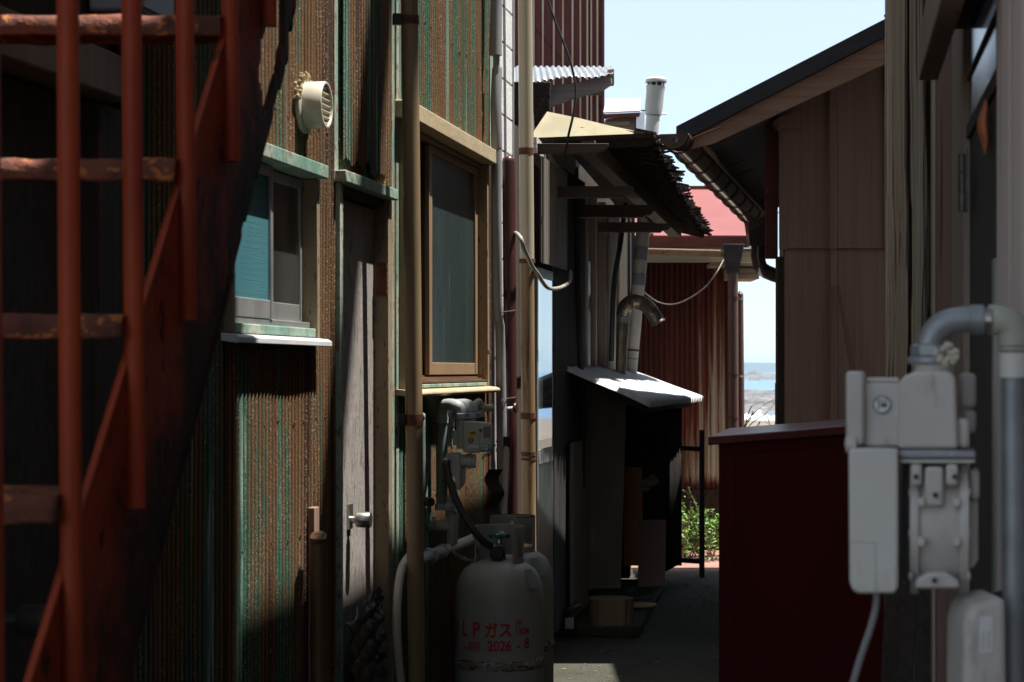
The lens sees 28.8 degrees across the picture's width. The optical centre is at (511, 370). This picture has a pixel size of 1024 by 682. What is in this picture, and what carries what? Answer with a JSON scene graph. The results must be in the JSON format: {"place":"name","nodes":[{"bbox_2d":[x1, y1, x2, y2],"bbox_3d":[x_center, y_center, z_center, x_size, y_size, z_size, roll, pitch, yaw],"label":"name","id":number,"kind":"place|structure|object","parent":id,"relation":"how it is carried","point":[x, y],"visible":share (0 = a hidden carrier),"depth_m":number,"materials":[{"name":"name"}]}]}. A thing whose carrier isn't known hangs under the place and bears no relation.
{"place":"outdoors","nodes":[
{"label":"outdoors","id":0,"kind":"place"},
{"bbox_2d":[554,573,718,681],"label":"alley pavement","id":1,"kind":"structure","parent":0,"point":[573,649],"depth_m":10.42,"materials":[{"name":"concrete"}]},
{"bbox_2d":[0,0,296,681],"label":"iron staircase","id":2,"kind":"structure","parent":1,"relation":"on","point":[117,506],"depth_m":2.75,"materials":[{"name":"red metal"}]},
{"bbox_2d":[346,585,387,681],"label":"net bag","id":3,"kind":"object","parent":1,"relation":"on","point":[366,644],"visible":1,"depth_m":6.39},
{"bbox_2d":[446,0,513,468],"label":"white sided house","id":4,"kind":"structure","parent":1,"relation":"on","point":[507,67],"depth_m":8.97,"materials":[{"name":"paint"}]},
{"bbox_2d":[484,469,503,518],"bbox_3d":[-0.071,0.916,8.103,0.083,1.028,0.018,0,0,-29],"label":"corrugated sheet","id":5,"kind":"object","parent":1,"relation":"on","point":[494,486],"visible":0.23,"depth_m":8.10,"materials":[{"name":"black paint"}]},
{"bbox_2d":[501,437,509,513],"bbox_3d":[-0.026,0.458,8.179,0.031,0.367,0.098,0,0,8],"label":"plastic stake","id":6,"kind":"object","parent":5,"relation":"attached to","point":[506,445],"visible":0.83,"depth_m":8.18,"materials":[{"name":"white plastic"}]},
{"bbox_2d":[454,524,544,681],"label":"gas bottle","id":7,"kind":"object","parent":1,"relation":"on","point":[499,616],"visible":1,"depth_m":7.08,"materials":[{"name":"grey paint"}]},
{"bbox_2d":[443,459,495,549],"bbox_3d":[-0.162,0.491,7.217,0.220,0.331,0.080,0,0,23],"label":"gas hose","id":8,"kind":"object","parent":7,"relation":"attached to","point":[474,530],"visible":1,"depth_m":7.19,"materials":[{"name":"black rubber"}]},
{"bbox_2d":[489,514,553,681],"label":"gas bottle","id":9,"kind":"object","parent":1,"relation":"on","point":[537,561],"visible":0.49,"depth_m":7.59,"materials":[{"name":"grey paint"}]},
{"bbox_2d":[514,124,681,633],"bbox_3d":[-0.473,0.075,11.870,3.240,2.750,5.340,0,0,0],"label":"lean to shed","id":10,"kind":"object","parent":1,"relation":"on","point":[562,520],"visible":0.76,"depth_m":10.73,"materials":[{"name":"metal"}]},
{"bbox_2d":[514,231,571,290],"bbox_3d":[0.193,-0.494,9.771,0.120,0.237,2.272,0,0,9],"label":"cable","id":11,"kind":"object","parent":10,"relation":"attached to","point":[531,264],"visible":0.99,"depth_m":9.07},
{"bbox_2d":[534,267,552,572],"bbox_3d":[0.143,0.445,10.063,0.056,1.909,0.511,0,0,10],"label":"glass door","id":12,"kind":"structure","parent":10,"relation":"in","point":[543,298],"depth_m":10.04,"materials":[{"name":"glass"}]},
{"bbox_2d":[514,66,613,126],"bbox_3d":[0.269,-1.622,11.675,0.695,0.519,1.250,0,0,0],"label":"wavy canopy","id":13,"kind":"object","parent":10,"relation":"on","point":[546,95],"visible":0.71,"depth_m":11.22,"materials":[{"name":"metal"}]},
{"bbox_2d":[564,602,582,628],"bbox_3d":[0.312,1.318,10.630,0.087,0.132,0.265,0,0,14],"label":"red elbow","id":14,"kind":"object","parent":10,"relation":"attached to","point":[570,611],"visible":1,"depth_m":10.60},
{"bbox_2d":[573,167,584,487],"bbox_3d":[0.375,-0.229,11.074,0.040,1.778,0.287,0,0,10],"label":"black pipe","id":15,"kind":"object","parent":10,"relation":"hanging from","point":[578,307],"visible":0.97,"depth_m":11.03,"materials":[{"name":"paint"}]},
{"bbox_2d":[589,261,591,365],"bbox_3d":[0.449,-0.325,11.884,0.020,0.650,0.269,0,0,10],"label":"window","id":16,"kind":"structure","parent":10,"relation":"in","point":[590,263],"depth_m":11.95,"materials":[{"name":"glass"}]},
{"bbox_2d":[585,386,625,587],"bbox_3d":[0.544,0.667,11.671,0.285,1.228,0.041,0,0,-21],"label":"cement board","id":17,"kind":"object","parent":10,"relation":"attached to","point":[605,422],"visible":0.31,"depth_m":11.66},
{"bbox_2d":[606,292,606,328],"bbox_3d":[0.607,-0.235,12.771,0.020,0.530,0.380,0,0,10],"label":"window","id":18,"kind":"structure","parent":10,"relation":"in","point":[606,292],"depth_m":12.69,"materials":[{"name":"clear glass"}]},
{"bbox_2d":[606,218,616,369],"bbox_3d":[0.624,-0.481,12.469,0.060,0.963,0.146,0,0,10],"label":"short pipe","id":19,"kind":"object","parent":10,"relation":"attached to","point":[611,254],"visible":0.48,"depth_m":12.45,"materials":[{"name":"white plastic"}]},
{"bbox_2d":[534,112,713,237],"bbox_3d":[0.727,-1.081,11.646,0.670,0.472,3.965,0,0,10],"label":"ragged awning","id":20,"kind":"object","parent":10,"relation":"attached to","point":[638,172],"visible":0.99,"depth_m":10.74,"materials":[{"name":"brown wood"}]},
{"bbox_2d":[609,202,627,360],"bbox_3d":[0.660,-0.557,12.207,0.054,1.009,0.771,0,0,10],"label":"blue cable","id":21,"kind":"object","parent":20,"relation":"hanging from","point":[613,296],"visible":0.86,"depth_m":11.87,"materials":[{"name":"plastic"}]},
{"bbox_2d":[566,365,703,412],"bbox_3d":[0.761,0.103,12.189,0.544,0.283,3.006,0,0,11],"label":"awning","id":22,"kind":"object","parent":10,"relation":"attached to","point":[643,393],"visible":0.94,"depth_m":11.39,"materials":[{"name":"grey metal"}]},
{"bbox_2d":[613,294,664,373],"bbox_3d":[0.799,-0.228,12.600,0.340,0.510,0.099,0,0,0],"label":"metal flue","id":23,"kind":"object","parent":22,"relation":"on","point":[647,307],"visible":0.91,"depth_m":12.56,"materials":[{"name":"metal"}]},
{"bbox_2d":[626,76,666,373],"bbox_3d":[0.889,-0.966,13.300,0.292,1.992,0.143,0,0,0],"label":"vent stack","id":24,"kind":"object","parent":22,"relation":"on","point":[655,87],"visible":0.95,"depth_m":13.26,"materials":[{"name":"white plastic"}]},
{"bbox_2d":[639,474,658,491],"bbox_3d":[0.852,0.701,12.375,0.124,0.116,0.071,0,0,37],"label":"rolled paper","id":25,"kind":"object","parent":10,"relation":"in","point":[648,483],"visible":1,"depth_m":12.35,"materials":[{"name":"brown paper"}]},
{"bbox_2d":[665,408,680,570],"bbox_3d":[1.047,0.739,12.934,0.018,1.080,0.551,0,0,14],"label":"ribbed screen","id":26,"kind":"object","parent":10,"relation":"attached to","point":[673,479],"visible":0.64,"depth_m":12.90,"materials":[{"name":"black paint"}]},
{"bbox_2d":[562,579,664,637],"bbox_3d":[0.642,1.415,11.999,0.425,0.061,2.476,0,0,8],"label":"concrete step","id":27,"kind":"object","parent":1,"relation":"on","point":[585,628],"visible":0.55,"depth_m":11.19,"materials":[{"name":"grey concrete"}]},
{"bbox_2d":[589,595,633,625],"bbox_3d":[0.542,1.333,10.904,0.247,0.175,0.246,0,0,0],"label":"tree stump","id":28,"kind":"object","parent":27,"relation":"on","point":[611,610],"visible":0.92,"depth_m":10.80,"materials":[{"name":"brown wood"}]},
{"bbox_2d":[623,467,642,565],"bbox_3d":[0.762,0.921,12.557,0.126,0.613,0.115,0,0,0],"label":"orange board","id":29,"kind":"object","parent":27,"relation":"on","point":[633,503],"visible":0.8,"depth_m":12.55,"materials":[{"name":"brown wood"}]},
{"bbox_2d":[633,602,656,607],"bbox_3d":[0.741,1.367,11.600,0.208,0.016,0.208,0,0,0],"label":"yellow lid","id":30,"kind":"object","parent":27,"relation":"on","point":[643,605],"visible":0.7,"depth_m":11.56,"materials":[{"name":"plastic"}]},
{"bbox_2d":[638,520,665,586],"bbox_3d":[0.860,1.120,12.210,0.185,0.390,0.219,0,0,0],"label":"pink board","id":31,"kind":"object","parent":27,"relation":"on","point":[651,551],"visible":1,"depth_m":12.20,"materials":[{"name":"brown wood"}]},
{"bbox_2d":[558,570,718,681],"bbox_3d":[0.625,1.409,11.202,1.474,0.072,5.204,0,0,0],"label":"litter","id":32,"kind":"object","parent":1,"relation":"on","point":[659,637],"visible":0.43,"depth_m":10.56,"materials":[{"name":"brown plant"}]},
{"bbox_2d":[682,430,704,577],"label":"gate","id":33,"kind":"structure","parent":1,"relation":"on","point":[700,449],"depth_m":13.88,"materials":[{"name":"black metal"}]},
{"bbox_2d":[744,400,774,426],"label":"dry twigs","id":34,"kind":"object","parent":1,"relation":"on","point":[749,419],"visible":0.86,"depth_m":13.03,"materials":[{"name":"grey plant"}]},
{"bbox_2d":[659,15,885,596],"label":"boarded house","id":35,"kind":"structure","parent":1,"relation":"on","point":[801,145],"depth_m":10.35,"materials":[{"name":"paint"}]},
{"bbox_2d":[708,419,883,681],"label":"red cabinet","id":36,"kind":"object","parent":1,"relation":"on","point":[794,606],"visible":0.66,"depth_m":6.03,"materials":[{"name":"paint"}]},
{"bbox_2d":[885,0,1023,681],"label":"weathered house","id":37,"kind":"structure","parent":1,"relation":"on","point":[954,215],"depth_m":3.64,"materials":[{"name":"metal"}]},
{"bbox_2d":[881,583,929,681],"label":"leaning boards","id":38,"kind":"object","parent":37,"relation":"attached to","point":[906,636],"visible":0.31,"depth_m":4.96,"materials":[{"name":"brown wood"}]},
{"bbox_2d":[966,0,996,592],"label":"window","id":39,"kind":"structure","parent":37,"relation":"in","point":[982,74],"depth_m":3.27,"materials":[{"name":"metal"}]},
{"bbox_2d":[977,99,989,153],"bbox_3d":[0.735,-0.379,3.103,0.019,0.088,0.060,0,0,7],"label":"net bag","id":40,"kind":"object","parent":37,"relation":"hanging from","point":[983,130],"visible":1,"depth_m":3.08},
{"bbox_2d":[987,305,1023,681],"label":"steel riser","id":41,"kind":"object","parent":37,"relation":"attached to","point":[1007,325],"visible":1,"depth_m":2.41,"materials":[{"name":"grey paint"}]},
{"bbox_2d":[844,305,991,594],"bbox_3d":[0.495,0.099,2.467,0.182,0.358,0.194,0,0,0],"label":"gas meter","id":42,"kind":"object","parent":41,"relation":"attached to","point":[919,423],"visible":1,"depth_m":2.39,"materials":[{"name":"white paint"}]},
{"bbox_2d":[850,593,879,681],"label":"meter cable","id":43,"kind":"object","parent":42,"relation":"hanging from","point":[866,638],"visible":0.93,"depth_m":2.42,"materials":[{"name":"grey plastic"}]},
{"bbox_2d":[947,590,1005,681],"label":"corner meter","id":44,"kind":"object","parent":41,"relation":"attached to","point":[975,635],"visible":0.99,"depth_m":2.36,"materials":[{"name":"white paint"}]},
{"bbox_2d":[631,550,718,570],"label":"paved yard","id":45,"kind":"structure","parent":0,"point":[711,565],"depth_m":14.66,"materials":[{"name":"beige concrete"}]},
{"bbox_2d":[603,98,644,276],"bbox_3d":[0.829,-0.309,14.870,0.324,3.519,0.560,0,0,0],"label":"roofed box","id":46,"kind":"object","parent":45,"relation":"on","point":[623,117],"visible":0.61,"depth_m":14.68,"materials":[{"name":"metal"}]},
{"bbox_2d":[682,487,718,560],"bbox_3d":[1.509,1.183,15.292,0.678,0.544,0.755,0,0,0],"label":"leafy bush","id":47,"kind":"object","parent":45,"relation":"on","point":[709,525],"visible":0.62,"depth_m":15.15,"materials":[{"name":"green plant"}]},
{"bbox_2d":[631,421,774,572],"bbox_3d":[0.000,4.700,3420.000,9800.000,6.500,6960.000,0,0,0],"label":"ground","id":48,"kind":"structure","parent":0,"point":[755,423],"depth_m":32.80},
{"bbox_2d":[0,0,499,681],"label":"corrugated house","id":49,"kind":"structure","parent":48,"relation":"on","point":[302,402],"depth_m":5.65,"materials":[{"name":"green metal"}]},
{"bbox_2d":[0,5,121,681],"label":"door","id":50,"kind":"structure","parent":49,"relation":"in","point":[29,208],"depth_m":3.97,"materials":[{"name":"wood"}]},
{"bbox_2d":[89,0,173,15],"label":"window","id":51,"kind":"structure","parent":49,"relation":"attached to","point":[149,7],"depth_m":4.15,"materials":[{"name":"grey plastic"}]},
{"bbox_2d":[221,143,331,346],"bbox_3d":[-0.780,-0.334,5.456,0.353,0.530,0.876,0,0,10],"label":"window","id":52,"kind":"structure","parent":49,"relation":"in","point":[275,290],"depth_m":5.58,"materials":[{"name":"teal paint"}]},
{"bbox_2d":[294,72,332,133],"bbox_3d":[-0.570,-0.769,5.712,0.079,0.178,0.179,0,0,11],"label":"vent hood","id":53,"kind":"object","parent":49,"relation":"attached to","point":[313,105],"visible":1,"depth_m":5.67,"materials":[{"name":"beige plastic"}]},
{"bbox_2d":[308,506,318,681],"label":"wood strip","id":54,"kind":"object","parent":49,"relation":"attached to","point":[313,518],"visible":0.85,"depth_m":5.76,"materials":[{"name":"brown wood"}]},
{"bbox_2d":[308,531,326,681],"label":"pipe","id":55,"kind":"object","parent":49,"relation":"attached to","point":[318,604],"visible":1,"depth_m":5.65,"materials":[{"name":"brown metal"}]},
{"bbox_2d":[333,170,397,681],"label":"door","id":56,"kind":"structure","parent":49,"relation":"in","point":[363,325],"depth_m":6.53,"materials":[{"name":"grey wood"}]},
{"bbox_2d":[392,553,406,681],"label":"flexible conduit","id":57,"kind":"object","parent":49,"relation":"attached to","point":[396,619],"visible":0.81,"depth_m":6.55,"materials":[{"name":"beige plastic"}]},
{"bbox_2d":[392,0,424,681],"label":"drain pipe","id":58,"kind":"object","parent":49,"relation":"attached to","point":[407,20],"visible":1,"depth_m":6.58,"materials":[{"name":"brown metal"}]},
{"bbox_2d":[395,100,499,396],"bbox_3d":[-0.268,-0.418,7.651,0.151,1.022,1.651,0,0,10],"label":"window","id":59,"kind":"structure","parent":49,"relation":"in","point":[454,164],"depth_m":7.85,"materials":[{"name":"beige paint"}]},
{"bbox_2d":[424,534,477,565],"bbox_3d":[-0.226,0.654,7.347,0.061,0.061,1.088,0,0,10],"label":"level gas pipe","id":60,"kind":"object","parent":49,"relation":"attached to","point":[432,556],"visible":0.8,"depth_m":7.17,"materials":[{"name":"grey metal"}]},
{"bbox_2d":[422,412,434,549],"bbox_3d":[-0.313,0.407,6.991,0.065,0.530,0.067,0,0,-27],"label":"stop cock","id":61,"kind":"object","parent":60,"relation":"attached to","point":[429,501],"visible":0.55,"depth_m":6.99,"materials":[{"name":"black paint"}]},
{"bbox_2d":[451,534,481,561],"bbox_3d":[-0.171,0.647,7.271,0.092,0.099,0.156,0,0,-19],"label":"chain","id":62,"kind":"object","parent":60,"relation":"hanging from","point":[478,556],"visible":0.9,"depth_m":7.24,"materials":[{"name":"metal"}]},
{"bbox_2d":[427,398,493,544],"bbox_3d":[-0.185,0.374,7.355,0.260,0.539,0.153,0,0,-10],"label":"gas pipework","id":63,"kind":"object","parent":49,"relation":"attached to","point":[446,409],"visible":0.95,"depth_m":7.34,"materials":[{"name":"grey metal"}]},
{"bbox_2d":[442,452,475,495],"bbox_3d":[-0.197,0.384,7.321,0.136,0.162,0.081,0,0,-14],"label":"gas regulator","id":64,"kind":"object","parent":63,"relation":"attached to","point":[459,462],"visible":0.95,"depth_m":7.30,"materials":[{"name":"white paint"}]},
{"bbox_2d":[450,412,492,452],"bbox_3d":[-0.149,0.229,7.301,0.157,0.149,0.098,0,0,0],"label":"gas meter","id":65,"kind":"object","parent":63,"relation":"attached to","point":[471,434],"visible":1,"depth_m":7.26,"materials":[{"name":"grey paint"}]},
{"bbox_2d":[483,426,489,436],"bbox_3d":[-0.092,0.224,7.258,0.025,0.042,0.006,0,0,0],"label":"window","id":66,"kind":"structure","parent":65,"relation":"in","point":[486,429],"depth_m":7.25,"materials":[{"name":"grey glass"}]},
{"bbox_2d":[490,0,506,512],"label":"grey pipe","id":67,"kind":"object","parent":49,"relation":"attached to","point":[496,116],"visible":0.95,"depth_m":8.42,"materials":[{"name":"plastic"}]},
{"bbox_2d":[501,155,517,513],"bbox_3d":[-0.033,0.078,8.636,0.060,2.048,0.485,0,0,8],"label":"red pipe","id":68,"kind":"object","parent":49,"relation":"attached to","point":[509,241],"visible":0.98,"depth_m":8.77,"materials":[{"name":"plastic"}]},
{"bbox_2d":[506,403,517,413],"bbox_3d":[0.002,0.165,8.637,0.074,0.048,0.033,0,0,-38],"label":"red valve","id":69,"kind":"object","parent":68,"relation":"attached to","point":[514,407],"visible":0.95,"depth_m":8.63,"materials":[{"name":"metal"}]},
{"bbox_2d":[518,0,535,550],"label":"cream pipe","id":70,"kind":"object","parent":49,"relation":"attached to","point":[526,169],"visible":0.85,"depth_m":8.98,"materials":[{"name":"plastic"}]},
{"bbox_2d":[514,0,603,136],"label":"red clad building","id":71,"kind":"structure","parent":48,"relation":"on","point":[580,23],"depth_m":16.00,"materials":[{"name":"red metal"}]},
{"bbox_2d":[547,0,576,169],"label":"black cable","id":72,"kind":"object","parent":71,"relation":"hanging from","point":[574,80],"visible":1,"depth_m":9.60,"materials":[{"name":"rubber"}]},
{"bbox_2d":[635,186,758,549],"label":"rusted building","id":73,"kind":"structure","parent":48,"relation":"on","point":[691,344],"depth_m":16.00,"materials":[{"name":"rusted red-brown corrugated iron"},{"name":"dark timber"},{"name":"brown metal"}]},
{"bbox_2d":[644,259,723,304],"bbox_3d":[1.257,-0.731,15.203,0.766,0.473,0.105,0,0,-8],"label":"grey cable","id":74,"kind":"object","parent":73,"relation":"attached to","point":[691,296],"visible":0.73,"depth_m":15.20,"materials":[{"name":"plastic"}]},
{"bbox_2d":[738,291,744,426],"bbox_3d":[2.071,0.365,18.000,0.085,2.170,0.068,0,0,0],"label":"pointed pole","id":75,"kind":"object","parent":48,"relation":"on","point":[741,362],"visible":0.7,"depth_m":17.97,"materials":[{"name":"brown metal"}]},
{"bbox_2d":[604,0,884,362],"label":"sky","id":76,"kind":"structure","parent":0,"point":[708,53],"materials":[{"name":"blue"}]},
{"bbox_2d":[744,389,774,414],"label":"rocky shore","id":77,"kind":"structure","parent":0,"point":[752,397],"depth_m":334.26,"materials":[{"name":"grey stone"}]},
{"bbox_2d":[744,372,775,416],"bbox_3d":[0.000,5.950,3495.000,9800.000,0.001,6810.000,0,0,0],"label":"sea","id":78,"kind":"structure","parent":0,"point":[767,385],"depth_m":772.95,"materials":[{"name":"liquid"}]},
{"bbox_2d":[748,377,760,380],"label":"wave washed rock","id":79,"kind":"object","parent":78,"relation":"on","point":[754,379],"visible":0.98,"depth_m":1136.43,"materials":[{"name":"grey stone"}]},
{"bbox_2d":[744,370,775,379],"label":"rocky islet","id":80,"kind":"object","parent":78,"relation":"on","point":[762,376],"visible":0.22,"depth_m":1325.23,"materials":[{"name":"grey stone"}]},
{"bbox_2d":[745,410,774,419],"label":"breaking surf","id":81,"kind":"structure","parent":78,"relation":"on","point":[758,412],"depth_m":231.57,"materials":[{"name":"liquid"}]},
{"bbox_2d":[744,362,775,371],"bbox_3d":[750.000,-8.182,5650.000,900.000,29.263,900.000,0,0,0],"label":"distant hills","id":82,"kind":"structure","parent":0,"point":[760,367],"depth_m":5298.56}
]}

